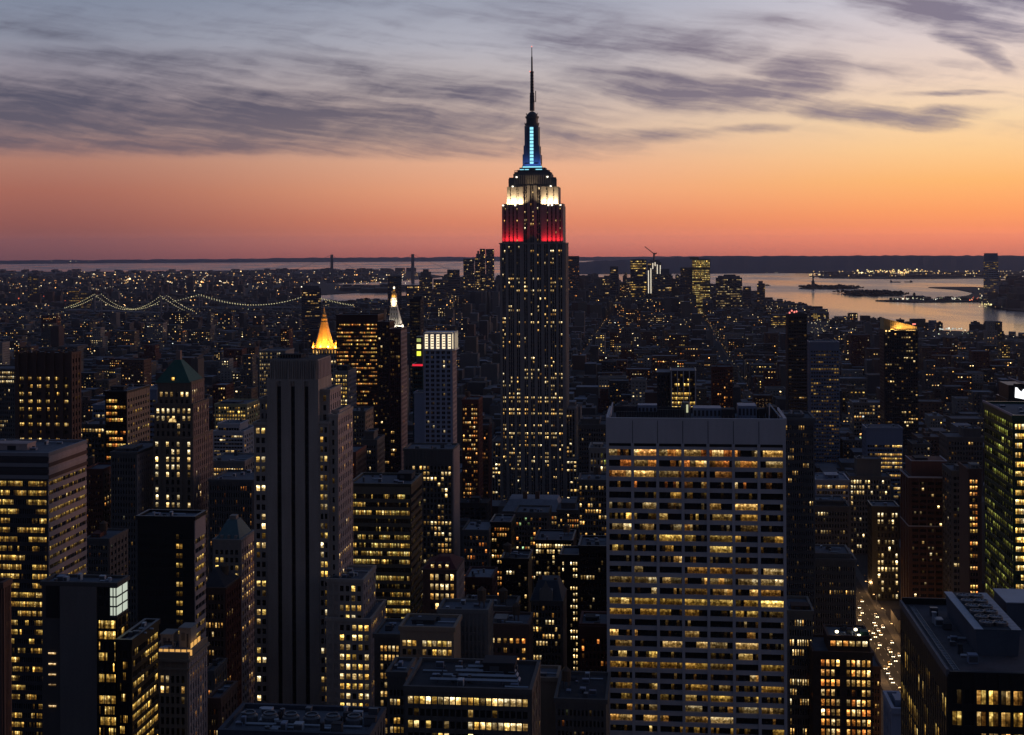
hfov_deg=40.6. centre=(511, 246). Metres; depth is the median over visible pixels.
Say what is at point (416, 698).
window
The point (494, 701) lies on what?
window
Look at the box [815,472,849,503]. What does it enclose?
office building
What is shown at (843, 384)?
apartment building
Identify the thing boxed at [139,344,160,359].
apartment building
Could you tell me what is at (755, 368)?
apartment building
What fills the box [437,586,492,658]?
office building
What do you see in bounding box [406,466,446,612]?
window
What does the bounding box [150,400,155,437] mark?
window
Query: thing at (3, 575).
window
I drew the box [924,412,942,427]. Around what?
apartment building
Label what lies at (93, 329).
window
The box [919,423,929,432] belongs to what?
apartment building
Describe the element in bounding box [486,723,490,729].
window
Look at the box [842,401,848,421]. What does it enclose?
office building
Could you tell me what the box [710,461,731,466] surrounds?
window
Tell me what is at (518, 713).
window
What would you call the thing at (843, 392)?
window
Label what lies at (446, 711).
window
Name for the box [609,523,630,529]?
window
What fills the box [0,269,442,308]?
shore land
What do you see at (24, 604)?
window
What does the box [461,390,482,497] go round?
office tower
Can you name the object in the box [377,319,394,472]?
apartment tower
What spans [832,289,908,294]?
trees
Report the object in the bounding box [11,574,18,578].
window
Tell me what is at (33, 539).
window
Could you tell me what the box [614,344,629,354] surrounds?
office building
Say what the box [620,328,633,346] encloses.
apartment building
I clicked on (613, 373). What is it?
apartment building
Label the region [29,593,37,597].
window
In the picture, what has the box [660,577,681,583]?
window
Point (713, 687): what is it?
window
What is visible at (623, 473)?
window
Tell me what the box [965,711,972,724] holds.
window
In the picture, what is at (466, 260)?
window
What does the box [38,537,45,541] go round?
window
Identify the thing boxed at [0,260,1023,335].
water
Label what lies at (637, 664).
window
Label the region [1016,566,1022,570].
window
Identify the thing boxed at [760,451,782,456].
window
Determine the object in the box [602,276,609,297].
office tower
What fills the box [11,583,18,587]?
window
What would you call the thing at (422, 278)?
window
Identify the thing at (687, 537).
window
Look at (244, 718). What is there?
office building
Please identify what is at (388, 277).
window
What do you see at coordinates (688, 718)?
window
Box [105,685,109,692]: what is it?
window
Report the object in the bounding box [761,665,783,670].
window
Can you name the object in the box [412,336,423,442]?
apartment tower
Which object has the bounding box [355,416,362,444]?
window
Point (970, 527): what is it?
apartment tower
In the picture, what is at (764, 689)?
window
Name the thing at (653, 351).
apartment building
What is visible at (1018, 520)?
window
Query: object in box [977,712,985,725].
window
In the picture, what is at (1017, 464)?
window
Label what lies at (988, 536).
window
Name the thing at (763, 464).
window
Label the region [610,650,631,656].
window
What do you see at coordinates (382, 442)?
window
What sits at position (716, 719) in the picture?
window
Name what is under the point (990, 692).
window
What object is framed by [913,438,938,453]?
window
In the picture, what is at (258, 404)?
window
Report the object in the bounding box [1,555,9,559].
window
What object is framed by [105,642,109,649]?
window
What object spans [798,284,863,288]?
trees
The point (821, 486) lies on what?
window
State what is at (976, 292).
harbour land
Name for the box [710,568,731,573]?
window
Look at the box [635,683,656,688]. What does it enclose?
window
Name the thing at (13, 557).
window
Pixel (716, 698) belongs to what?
window
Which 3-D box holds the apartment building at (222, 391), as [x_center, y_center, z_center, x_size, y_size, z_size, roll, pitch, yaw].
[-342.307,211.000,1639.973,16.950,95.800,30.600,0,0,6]
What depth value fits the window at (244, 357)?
2151.74 m
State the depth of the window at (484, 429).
1240.17 m
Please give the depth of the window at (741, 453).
554.10 m
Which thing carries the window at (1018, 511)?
in the office tower at (1004, 483)
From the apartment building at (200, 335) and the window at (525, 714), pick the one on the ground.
the apartment building at (200, 335)
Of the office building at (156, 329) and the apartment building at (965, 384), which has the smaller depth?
the apartment building at (965, 384)
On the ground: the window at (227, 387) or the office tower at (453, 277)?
the office tower at (453, 277)
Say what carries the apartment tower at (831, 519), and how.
on the ground
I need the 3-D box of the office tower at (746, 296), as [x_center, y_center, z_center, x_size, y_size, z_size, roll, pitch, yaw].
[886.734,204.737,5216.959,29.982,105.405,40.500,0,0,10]
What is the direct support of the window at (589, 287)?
in the office tower at (592, 289)
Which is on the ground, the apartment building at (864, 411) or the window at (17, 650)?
the apartment building at (864, 411)
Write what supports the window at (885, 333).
in the apartment tower at (899, 400)
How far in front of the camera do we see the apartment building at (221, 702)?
473.35 m
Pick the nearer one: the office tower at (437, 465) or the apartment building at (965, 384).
the office tower at (437, 465)
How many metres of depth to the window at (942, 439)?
1048.67 m
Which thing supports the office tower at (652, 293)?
on the ground
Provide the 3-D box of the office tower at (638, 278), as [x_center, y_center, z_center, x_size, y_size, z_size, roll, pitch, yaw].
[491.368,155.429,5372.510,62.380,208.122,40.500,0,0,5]
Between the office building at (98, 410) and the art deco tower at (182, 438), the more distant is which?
the office building at (98, 410)
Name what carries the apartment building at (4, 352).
on the ground
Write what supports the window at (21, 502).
in the office tower at (43, 510)
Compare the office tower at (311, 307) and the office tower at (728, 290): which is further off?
the office tower at (728, 290)
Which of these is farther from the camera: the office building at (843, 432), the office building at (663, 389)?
the office building at (843, 432)
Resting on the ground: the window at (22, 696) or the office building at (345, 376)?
the office building at (345, 376)
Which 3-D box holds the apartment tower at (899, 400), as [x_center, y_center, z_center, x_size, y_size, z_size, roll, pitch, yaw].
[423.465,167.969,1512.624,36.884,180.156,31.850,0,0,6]
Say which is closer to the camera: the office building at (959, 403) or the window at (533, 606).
the window at (533, 606)
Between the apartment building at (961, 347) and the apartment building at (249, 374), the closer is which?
the apartment building at (249, 374)
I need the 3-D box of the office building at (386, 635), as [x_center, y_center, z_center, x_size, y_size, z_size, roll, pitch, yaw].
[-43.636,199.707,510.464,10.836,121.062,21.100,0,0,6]
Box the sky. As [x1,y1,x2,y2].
[0,0,1023,260]
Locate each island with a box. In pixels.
[799,287,855,288]
[843,293,898,295]
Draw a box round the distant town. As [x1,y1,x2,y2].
[0,268,1023,307]
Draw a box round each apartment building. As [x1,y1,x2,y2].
[0,341,9,364]
[57,345,83,367]
[81,387,102,397]
[81,419,104,466]
[87,520,127,574]
[91,327,107,351]
[117,330,138,350]
[121,358,151,385]
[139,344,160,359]
[193,329,213,342]
[205,563,241,707]
[206,385,212,395]
[207,680,237,734]
[212,382,233,429]
[217,380,231,382]
[224,348,246,360]
[238,346,258,354]
[240,354,257,385]
[370,309,386,319]
[407,433,412,443]
[422,553,464,613]
[460,496,491,519]
[464,587,520,610]
[530,575,566,669]
[540,665,560,734]
[554,666,610,734]
[578,535,606,669]
[578,611,606,671]
[595,333,605,353]
[598,375,626,395]
[599,360,619,371]
[602,372,622,375]
[608,355,618,358]
[613,359,627,371]
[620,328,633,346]
[620,347,636,359]
[626,309,640,327]
[631,378,646,406]
[633,362,643,366]
[634,351,649,357]
[638,349,657,354]
[652,354,676,378]
[660,330,676,350]
[677,359,686,366]
[681,350,699,361]
[696,387,708,404]
[701,354,716,370]
[725,333,743,349]
[742,390,751,398]
[743,354,758,379]
[744,360,759,381]
[746,372,748,386]
[749,363,774,391]
[757,375,762,392]
[759,343,776,355]
[764,332,778,355]
[764,386,785,397]
[772,395,780,403]
[840,383,851,386]
[840,432,861,457]
[841,422,848,426]
[844,333,866,353]
[849,398,879,439]
[852,366,863,374]
[865,347,879,358]
[867,394,875,398]
[907,437,931,455]
[918,394,925,398]
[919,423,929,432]
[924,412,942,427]
[931,354,950,366]
[936,347,953,354]
[942,371,947,383]
[945,415,983,435]
[946,368,963,384]
[952,380,972,389]
[958,345,965,351]
[963,390,967,395]
[984,321,996,344]
[984,321,1001,344]
[989,353,996,359]
[989,365,1007,373]
[991,359,1014,365]
[997,340,1010,358]
[1004,366,1018,377]
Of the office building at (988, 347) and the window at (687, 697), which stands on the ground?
the office building at (988, 347)
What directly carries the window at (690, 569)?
in the office tower at (696, 570)
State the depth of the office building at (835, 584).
688.14 m
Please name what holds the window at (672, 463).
in the office tower at (696, 570)
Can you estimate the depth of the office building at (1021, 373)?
1807.71 m
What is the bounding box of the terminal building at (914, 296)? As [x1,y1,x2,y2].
[905,292,925,298]
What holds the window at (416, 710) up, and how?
in the office building at (493, 695)
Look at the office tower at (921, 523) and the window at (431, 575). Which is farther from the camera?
the office tower at (921, 523)
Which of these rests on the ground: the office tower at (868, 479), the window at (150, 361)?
the office tower at (868, 479)
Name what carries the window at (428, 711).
in the office building at (493, 695)
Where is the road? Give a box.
[713,335,900,693]
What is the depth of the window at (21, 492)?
561.04 m
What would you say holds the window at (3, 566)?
in the office tower at (43, 510)
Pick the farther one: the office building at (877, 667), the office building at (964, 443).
the office building at (964, 443)
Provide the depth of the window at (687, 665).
556.27 m
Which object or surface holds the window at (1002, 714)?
in the office tower at (962, 663)
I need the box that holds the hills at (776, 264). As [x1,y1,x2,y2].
[579,255,1023,273]
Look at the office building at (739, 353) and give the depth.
2935.01 m
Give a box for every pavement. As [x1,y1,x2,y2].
[569,331,599,373]
[713,332,899,690]
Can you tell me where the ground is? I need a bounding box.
[386,312,1023,734]
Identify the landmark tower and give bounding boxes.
[312,308,335,383]
[389,287,403,326]
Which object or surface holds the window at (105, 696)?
in the office tower at (85, 621)
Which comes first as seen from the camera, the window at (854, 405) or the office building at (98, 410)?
the office building at (98, 410)
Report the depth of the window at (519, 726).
380.27 m
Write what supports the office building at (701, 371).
on the ground
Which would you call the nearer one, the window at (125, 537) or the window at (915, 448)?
the window at (125, 537)
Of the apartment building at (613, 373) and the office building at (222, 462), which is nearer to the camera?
the office building at (222, 462)
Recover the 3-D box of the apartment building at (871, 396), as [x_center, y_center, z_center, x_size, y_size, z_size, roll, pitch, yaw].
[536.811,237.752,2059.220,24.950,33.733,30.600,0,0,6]
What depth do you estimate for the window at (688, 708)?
556.13 m
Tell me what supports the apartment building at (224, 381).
on the ground
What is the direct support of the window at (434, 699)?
in the office building at (493, 695)
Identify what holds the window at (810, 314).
in the office tower at (819, 316)
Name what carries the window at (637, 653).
in the office tower at (696, 570)
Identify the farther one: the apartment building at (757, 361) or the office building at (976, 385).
the apartment building at (757, 361)
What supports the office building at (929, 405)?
on the ground
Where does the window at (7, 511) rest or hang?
in the office tower at (43, 510)
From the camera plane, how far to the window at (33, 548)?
560.63 m
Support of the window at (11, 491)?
in the office tower at (43, 510)
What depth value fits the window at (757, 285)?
4996.23 m
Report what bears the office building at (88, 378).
on the ground
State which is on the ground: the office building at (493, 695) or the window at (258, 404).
the office building at (493, 695)
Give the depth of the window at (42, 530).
560.22 m
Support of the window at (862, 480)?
in the office tower at (868, 479)
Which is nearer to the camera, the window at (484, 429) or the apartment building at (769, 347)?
the window at (484, 429)
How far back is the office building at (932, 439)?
1382.10 m
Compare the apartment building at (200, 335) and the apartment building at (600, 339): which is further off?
the apartment building at (200, 335)
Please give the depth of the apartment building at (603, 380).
2087.30 m
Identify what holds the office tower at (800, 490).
on the ground
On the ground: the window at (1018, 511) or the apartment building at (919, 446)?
the apartment building at (919, 446)
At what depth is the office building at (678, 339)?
2869.92 m
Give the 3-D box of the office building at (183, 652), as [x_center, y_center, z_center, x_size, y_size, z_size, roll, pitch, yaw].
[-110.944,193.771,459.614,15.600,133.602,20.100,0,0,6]
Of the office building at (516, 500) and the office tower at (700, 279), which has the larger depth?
the office tower at (700, 279)
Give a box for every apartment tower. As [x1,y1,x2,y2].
[0,578,12,734]
[86,455,110,535]
[212,514,254,702]
[353,445,366,478]
[360,428,384,472]
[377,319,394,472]
[389,326,407,472]
[409,296,423,412]
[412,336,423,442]
[413,331,458,442]
[483,422,491,517]
[559,545,579,670]
[711,364,732,406]
[785,310,807,411]
[815,495,849,547]
[867,500,899,600]
[879,317,918,446]
[957,462,982,592]
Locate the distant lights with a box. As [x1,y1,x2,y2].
[0,261,1023,621]
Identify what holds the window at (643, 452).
in the office tower at (696, 570)
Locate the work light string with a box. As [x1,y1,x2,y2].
[648,262,660,292]
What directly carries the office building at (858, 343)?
on the ground
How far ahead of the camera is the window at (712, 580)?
555.05 m
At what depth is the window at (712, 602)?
555.18 m
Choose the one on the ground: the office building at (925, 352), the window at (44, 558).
the office building at (925, 352)
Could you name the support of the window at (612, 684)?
in the office tower at (696, 570)
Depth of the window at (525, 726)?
380.08 m
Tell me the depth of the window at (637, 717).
558.31 m
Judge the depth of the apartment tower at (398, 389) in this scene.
1120.32 m
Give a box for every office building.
[0,365,14,438]
[20,346,35,351]
[41,315,60,331]
[41,323,56,344]
[81,371,101,388]
[81,396,103,422]
[91,367,108,372]
[92,401,104,418]
[95,378,116,392]
[104,384,149,462]
[108,369,114,377]
[109,357,136,369]
[110,372,120,384]
[115,618,159,734]
[146,322,166,343]
[150,385,157,440]
[159,622,209,734]
[207,658,227,695]
[208,469,253,575]
[213,419,253,457]
[213,452,253,475]
[214,398,259,428]
[217,358,235,380]
[217,702,385,734]
[231,371,239,387]
[234,355,241,367]
[234,380,239,387]
[234,385,257,398]
[247,325,265,339]
[258,348,294,397]
[280,328,292,347]
[334,365,356,405]
[353,406,373,444]
[373,618,402,734]
[385,657,416,734]
[398,613,461,665]
[403,655,540,734]
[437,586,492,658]
[462,520,491,597]
[464,566,497,596]
[490,514,515,594]
[493,602,533,659]
[501,542,532,611]
[502,491,560,528]
[514,505,551,592]
[534,523,575,586]
[556,498,577,545]
[577,416,605,475]
[577,465,605,542]
[588,442,605,472]
[598,354,607,362]
[598,387,608,412]
[609,331,619,351]
[609,379,628,405]
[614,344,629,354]
[619,393,630,402]
[626,368,650,382]
[637,358,643,362]
[639,331,656,345]
[643,355,651,366]
[656,369,670,406]
[668,333,688,354]
[670,367,696,406]
[676,346,698,359]
[684,362,696,381]
[695,360,706,379]
[728,338,746,355]
[733,365,737,383]
[734,348,750,364]
[735,382,747,398]
[752,387,772,407]
[754,375,756,392]
[761,368,780,392]
[762,354,775,363]
[787,596,813,734]
[808,624,873,734]
[814,333,818,339]
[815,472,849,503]
[815,544,856,634]
[840,369,863,376]
[840,377,867,397]
[840,385,865,411]
[840,430,853,435]
[841,354,848,360]
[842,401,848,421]
[848,334,869,365]
[862,424,902,503]
[872,649,881,734]
[883,690,900,734]
[911,428,938,455]
[918,351,940,368]
[918,379,942,387]
[919,344,939,350]
[919,346,931,370]
[919,395,943,421]
[921,359,939,390]
[931,388,940,398]
[936,367,944,379]
[939,425,983,495]
[941,384,963,406]
[942,463,958,597]
[943,336,957,354]
[951,396,967,412]
[953,373,972,388]
[954,361,960,367]
[955,411,980,416]
[958,362,974,370]
[964,371,982,380]
[968,350,989,370]
[968,390,993,416]
[972,381,986,389]
[979,368,993,383]
[981,345,997,350]
[989,360,999,364]
[1017,348,1023,368]
[1020,367,1023,380]
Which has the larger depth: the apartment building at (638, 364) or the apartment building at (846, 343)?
the apartment building at (638, 364)
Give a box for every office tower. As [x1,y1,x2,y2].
[0,439,87,734]
[15,349,80,439]
[27,275,38,302]
[39,573,129,734]
[68,289,79,308]
[80,291,91,308]
[110,441,152,628]
[136,509,206,640]
[302,285,320,341]
[336,312,383,427]
[353,470,422,618]
[388,275,401,315]
[403,443,459,612]
[406,285,418,311]
[419,269,432,305]
[433,279,447,306]
[447,269,459,294]
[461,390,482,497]
[463,259,473,290]
[475,251,479,290]
[480,249,484,290]
[486,249,493,290]
[569,256,578,299]
[588,283,596,300]
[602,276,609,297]
[606,402,786,734]
[610,266,617,294]
[630,259,646,297]
[648,260,660,297]
[657,269,671,297]
[680,267,691,294]
[690,257,709,312]
[716,274,741,307]
[743,286,750,307]
[757,281,764,311]
[771,314,785,327]
[781,410,815,633]
[807,340,839,463]
[810,312,828,320]
[845,455,891,554]
[899,455,946,599]
[899,588,1023,734]
[928,320,936,332]
[982,400,1023,598]
[983,253,998,299]
[996,377,1023,400]
[1009,331,1015,337]
[1018,332,1023,337]
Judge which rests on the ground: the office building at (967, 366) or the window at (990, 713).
the office building at (967, 366)
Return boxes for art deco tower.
[152,345,212,583]
[252,336,386,706]
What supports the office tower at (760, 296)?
on the ground
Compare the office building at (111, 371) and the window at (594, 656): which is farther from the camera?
the office building at (111, 371)
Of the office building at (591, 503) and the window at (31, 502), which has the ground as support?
the office building at (591, 503)
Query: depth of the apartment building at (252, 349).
2803.64 m
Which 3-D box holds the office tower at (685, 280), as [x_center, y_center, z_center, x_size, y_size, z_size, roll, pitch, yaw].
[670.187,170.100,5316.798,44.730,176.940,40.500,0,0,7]
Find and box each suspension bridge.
[65,294,193,318]
[150,294,354,310]
[280,254,446,281]
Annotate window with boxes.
[0,372,13,438]
[0,469,85,734]
[1,481,9,485]
[1,490,9,494]
[1,499,9,503]
[1,509,9,513]
[1,518,9,522]
[1,527,9,531]
[1,536,9,541]
[1,546,9,550]
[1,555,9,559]
[1,564,9,568]
[1,573,9,577]
[10,481,18,485]
[10,490,18,494]
[10,500,18,504]
[10,509,18,513]
[10,527,18,531]
[10,537,18,541]
[10,546,18,550]
[11,555,18,559]
[11,564,18,568]
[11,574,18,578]
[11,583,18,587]
[11,592,18,596]
[11,601,18,606]
[11,611,18,615]
[11,620,18,624]
[12,666,19,670]
[12,676,19,680]
[12,685,19,689]
[12,694,19,698]
[13,629,18,633]
[13,648,19,652]
[13,657,19,661]
[19,481,27,485]
[19,490,27,495]
[19,500,27,504]
[20,358,79,438]
[20,527,27,532]
[20,555,27,559]
[20,565,27,569]
[20,592,27,596]
[20,602,27,606]
[20,611,27,615]
[20,620,28,624]
[20,629,28,634]
[20,648,28,652]
[20,667,28,671]
[20,685,28,689]
[20,694,28,698]
[28,277,37,302]
[28,481,36,485]
[28,491,36,495]
[29,500,36,504]
[29,518,36,522]
[29,528,36,532]
[29,537,36,541]
[29,546,36,550]
[29,565,36,569]
[29,574,36,578]
[29,583,37,587]
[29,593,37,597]
[29,602,37,606]
[29,611,37,615]
[29,620,37,625]
[29,630,37,634]
[29,639,37,643]
[29,648,37,652]
[29,667,37,671]
[30,695,37,699]
[38,481,45,485]
[38,491,45,495]
[38,500,45,504]
[38,509,45,513]
[38,519,45,523]
[38,528,45,532]
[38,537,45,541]
[38,546,46,550]
[38,556,46,560]
[38,565,46,569]
[38,574,46,578]
[68,291,78,307]
[80,293,91,307]
[81,429,103,466]
[87,472,110,533]
[87,537,125,574]
[92,329,106,349]
[94,409,103,416]
[99,588,102,595]
[99,620,103,627]
[99,631,103,638]
[99,642,103,649]
[99,685,103,692]
[99,706,103,713]
[99,717,103,724]
[104,588,107,595]
[104,599,107,606]
[105,631,109,638]
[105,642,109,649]
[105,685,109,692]
[105,696,109,703]
[105,706,109,713]
[106,394,148,458]
[110,621,114,628]
[110,631,114,638]
[111,685,115,692]
[111,696,115,703]
[113,454,152,627]
[118,332,136,349]
[122,361,150,384]
[149,324,166,338]
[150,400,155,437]
[156,387,211,573]
[194,334,210,340]
[206,588,239,707]
[210,709,216,734]
[211,486,250,571]
[214,387,229,427]
[214,428,251,455]
[214,462,253,475]
[216,404,258,427]
[216,541,253,700]
[219,361,231,379]
[241,357,257,385]
[256,391,383,700]
[260,353,283,394]
[281,330,287,346]
[302,290,320,341]
[313,352,335,383]
[336,372,355,405]
[337,324,376,427]
[353,490,421,617]
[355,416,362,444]
[367,442,382,472]
[379,326,388,470]
[388,277,400,313]
[391,333,406,472]
[406,287,418,297]
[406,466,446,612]
[408,696,412,702]
[408,708,412,714]
[408,720,412,726]
[410,302,421,410]
[413,368,421,390]
[414,696,418,702]
[414,708,418,715]
[414,720,418,727]
[420,696,424,703]
[420,708,424,715]
[420,720,424,727]
[421,278,431,303]
[426,361,428,432]
[426,697,430,703]
[426,709,430,715]
[426,721,430,727]
[430,574,453,613]
[432,697,436,703]
[432,709,436,715]
[432,721,436,727]
[434,281,447,300]
[438,697,442,703]
[438,709,442,715]
[438,721,442,727]
[444,697,448,703]
[444,709,448,715]
[444,721,448,728]
[449,271,458,294]
[450,697,454,704]
[450,709,454,716]
[450,721,454,728]
[456,697,460,704]
[456,710,460,716]
[456,722,460,728]
[460,508,484,518]
[462,698,466,704]
[462,710,466,716]
[462,722,466,728]
[463,404,476,497]
[464,260,473,289]
[464,536,486,571]
[467,585,488,594]
[468,698,472,704]
[468,710,472,716]
[468,722,472,728]
[474,698,478,704]
[474,710,478,716]
[474,722,478,729]
[475,259,479,290]
[480,250,484,289]
[480,698,484,705]
[480,710,484,717]
[480,722,484,729]
[483,429,487,497]
[486,250,493,290]
[486,698,490,705]
[486,710,490,717]
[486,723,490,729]
[492,528,508,594]
[492,699,496,705]
[492,711,496,717]
[493,188,577,499]
[493,638,524,659]
[498,699,502,705]
[503,565,526,609]
[511,711,514,718]
[511,723,514,730]
[516,518,546,592]
[517,699,520,706]
[517,711,520,718]
[517,724,521,730]
[523,700,527,706]
[523,712,527,718]
[523,724,527,730]
[533,606,559,664]
[536,544,570,583]
[558,514,577,545]
[558,709,603,734]
[572,258,578,298]
[580,429,604,472]
[580,486,605,535]
[581,553,605,608]
[582,639,606,671]
[589,287,596,300]
[591,453,605,470]
[603,279,607,297]
[609,449,630,454]
[609,460,630,465]
[609,460,783,734]
[609,470,630,476]
[609,513,630,518]
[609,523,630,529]
[610,268,617,293]
[610,383,626,405]
[610,544,630,550]
[610,576,631,582]
[610,597,631,603]
[610,608,631,613]
[610,629,631,634]
[610,640,631,645]
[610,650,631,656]
[610,661,631,666]
[610,682,631,687]
[610,714,631,719]
[628,310,639,324]
[631,261,645,296]
[633,382,644,406]
[634,449,655,455]
[634,460,655,465]
[634,471,655,476]
[634,502,655,508]
[634,524,655,529]
[635,577,656,582]
[635,587,656,593]
[635,598,656,603]
[635,609,656,614]
[635,651,656,656]
[635,662,656,667]
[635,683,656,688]
[635,715,656,720]
[635,725,656,731]
[648,264,660,296]
[653,359,675,377]
[657,276,670,297]
[659,376,668,406]
[659,450,680,455]
[659,471,680,476]
[659,492,680,498]
[659,513,681,519]
[659,524,681,529]
[660,535,681,540]
[660,556,681,561]
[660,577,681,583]
[660,598,681,604]
[660,641,681,646]
[660,662,681,668]
[672,374,694,406]
[681,269,691,293]
[684,450,705,455]
[684,460,705,466]
[685,514,706,519]
[685,524,706,530]
[685,535,706,541]
[685,567,706,572]
[685,578,706,583]
[685,599,706,604]
[685,610,706,615]
[685,631,706,636]
[685,642,706,647]
[685,663,706,668]
[685,684,707,690]
[685,695,707,700]
[685,706,707,711]
[686,716,707,722]
[693,261,709,311]
[709,450,731,456]
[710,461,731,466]
[710,471,731,477]
[710,503,731,509]
[710,514,731,520]
[710,536,731,541]
[710,546,731,552]
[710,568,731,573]
[710,578,731,584]
[710,589,731,594]
[710,600,731,605]
[710,642,732,648]
[711,664,732,669]
[711,685,732,690]
[711,696,732,701]
[711,706,732,712]
[711,717,732,722]
[713,370,731,404]
[716,279,741,305]
[729,340,745,346]
[735,450,756,456]
[735,461,756,467]
[735,482,756,488]
[735,504,756,509]
[735,515,756,520]
[735,536,757,541]
[735,568,757,573]
[736,579,757,584]
[736,589,757,595]
[736,600,757,606]
[736,611,757,616]
[736,632,757,638]
[736,643,757,648]
[736,654,757,659]
[736,675,757,680]
[736,707,757,712]
[743,288,750,307]
[755,399,770,406]
[757,285,764,311]
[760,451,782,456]
[760,461,782,467]
[761,536,782,542]
[761,569,782,574]
[761,579,782,585]
[761,590,782,595]
[761,601,782,606]
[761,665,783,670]
[762,686,783,692]
[762,708,783,713]
[762,729,783,734]
[771,316,785,326]
[786,426,813,633]
[789,317,806,408]
[790,620,793,723]
[810,314,828,319]
[811,351,838,461]
[815,512,846,544]
[816,567,853,632]
[817,485,847,499]
[843,392,863,409]
[844,442,859,456]
[851,405,879,438]
[851,480,877,552]
[852,337,868,364]
[868,445,901,501]
[873,674,878,734]
[880,333,917,446]
[907,728,1009,734]
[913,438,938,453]
[915,448,928,455]
[921,404,940,421]
[922,363,938,390]
[929,323,935,331]
[931,419,941,426]
[942,439,981,467]
[943,470,958,591]
[944,389,962,401]
[952,690,960,703]
[953,422,982,433]
[953,711,960,724]
[965,690,972,703]
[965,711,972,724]
[970,560,977,581]
[974,353,987,369]
[977,690,985,703]
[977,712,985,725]
[984,262,997,299]
[985,410,1023,595]
[989,691,997,704]
[989,712,997,725]
[1001,691,1009,704]
[1001,713,1009,726]
[1014,691,1021,704]
[1014,713,1022,726]
[1015,424,1021,428]
[1015,452,1021,457]
[1015,462,1021,466]
[1015,471,1021,475]
[1016,509,1021,513]
[1016,518,1021,523]
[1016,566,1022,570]
[1016,575,1022,579]
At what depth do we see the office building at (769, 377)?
2144.91 m
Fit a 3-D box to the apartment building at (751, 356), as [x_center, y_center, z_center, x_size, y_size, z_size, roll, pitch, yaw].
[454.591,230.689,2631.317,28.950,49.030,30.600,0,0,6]
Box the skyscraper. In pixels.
[492,46,577,499]
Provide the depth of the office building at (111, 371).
2501.98 m
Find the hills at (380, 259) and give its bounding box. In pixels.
[0,256,703,263]
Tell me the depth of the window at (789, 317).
1398.80 m
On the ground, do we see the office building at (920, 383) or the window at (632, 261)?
the office building at (920, 383)
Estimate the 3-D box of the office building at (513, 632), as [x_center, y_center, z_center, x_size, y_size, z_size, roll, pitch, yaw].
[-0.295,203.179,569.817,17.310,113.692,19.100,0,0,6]
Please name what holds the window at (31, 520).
in the office tower at (43, 510)
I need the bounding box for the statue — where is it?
[811,275,814,286]
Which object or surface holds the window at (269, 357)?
in the office building at (266, 355)
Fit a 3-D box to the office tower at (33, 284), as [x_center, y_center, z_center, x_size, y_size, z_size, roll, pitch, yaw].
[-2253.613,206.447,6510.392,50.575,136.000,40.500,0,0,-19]
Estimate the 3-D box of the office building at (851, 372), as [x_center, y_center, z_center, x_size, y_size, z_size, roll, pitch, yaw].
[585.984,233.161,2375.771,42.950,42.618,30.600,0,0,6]
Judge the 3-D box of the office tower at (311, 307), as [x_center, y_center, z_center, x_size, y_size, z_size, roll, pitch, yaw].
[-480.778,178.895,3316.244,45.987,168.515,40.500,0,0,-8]
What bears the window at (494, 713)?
in the office building at (493, 695)
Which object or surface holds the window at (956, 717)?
in the office tower at (962, 663)
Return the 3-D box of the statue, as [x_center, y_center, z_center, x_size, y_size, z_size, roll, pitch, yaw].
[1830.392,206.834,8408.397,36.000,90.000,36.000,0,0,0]
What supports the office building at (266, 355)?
on the ground
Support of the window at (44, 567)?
in the office tower at (43, 510)
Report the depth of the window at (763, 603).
552.88 m
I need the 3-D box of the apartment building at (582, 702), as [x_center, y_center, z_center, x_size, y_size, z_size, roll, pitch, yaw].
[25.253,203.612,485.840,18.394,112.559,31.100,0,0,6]
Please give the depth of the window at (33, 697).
560.63 m
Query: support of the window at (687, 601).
in the office tower at (696, 570)
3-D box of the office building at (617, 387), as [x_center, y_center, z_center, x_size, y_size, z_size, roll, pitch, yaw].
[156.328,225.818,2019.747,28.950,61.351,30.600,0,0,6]
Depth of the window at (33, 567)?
560.63 m
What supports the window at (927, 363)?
in the office building at (930, 377)
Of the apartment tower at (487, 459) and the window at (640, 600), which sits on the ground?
the apartment tower at (487, 459)
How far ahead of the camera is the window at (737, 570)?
554.03 m
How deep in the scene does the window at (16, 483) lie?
561.45 m
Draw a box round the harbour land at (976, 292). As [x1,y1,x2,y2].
[875,287,1023,311]
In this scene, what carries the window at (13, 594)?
in the office tower at (43, 510)
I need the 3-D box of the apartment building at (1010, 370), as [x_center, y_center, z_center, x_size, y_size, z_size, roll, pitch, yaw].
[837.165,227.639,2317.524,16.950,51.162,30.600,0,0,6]
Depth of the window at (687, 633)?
556.13 m
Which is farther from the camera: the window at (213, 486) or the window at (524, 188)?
the window at (524, 188)
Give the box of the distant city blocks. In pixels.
[0,273,1023,632]
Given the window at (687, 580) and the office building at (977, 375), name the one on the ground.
the office building at (977, 375)
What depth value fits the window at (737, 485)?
553.96 m
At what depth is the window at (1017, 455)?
559.81 m
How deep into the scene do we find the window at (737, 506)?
553.96 m

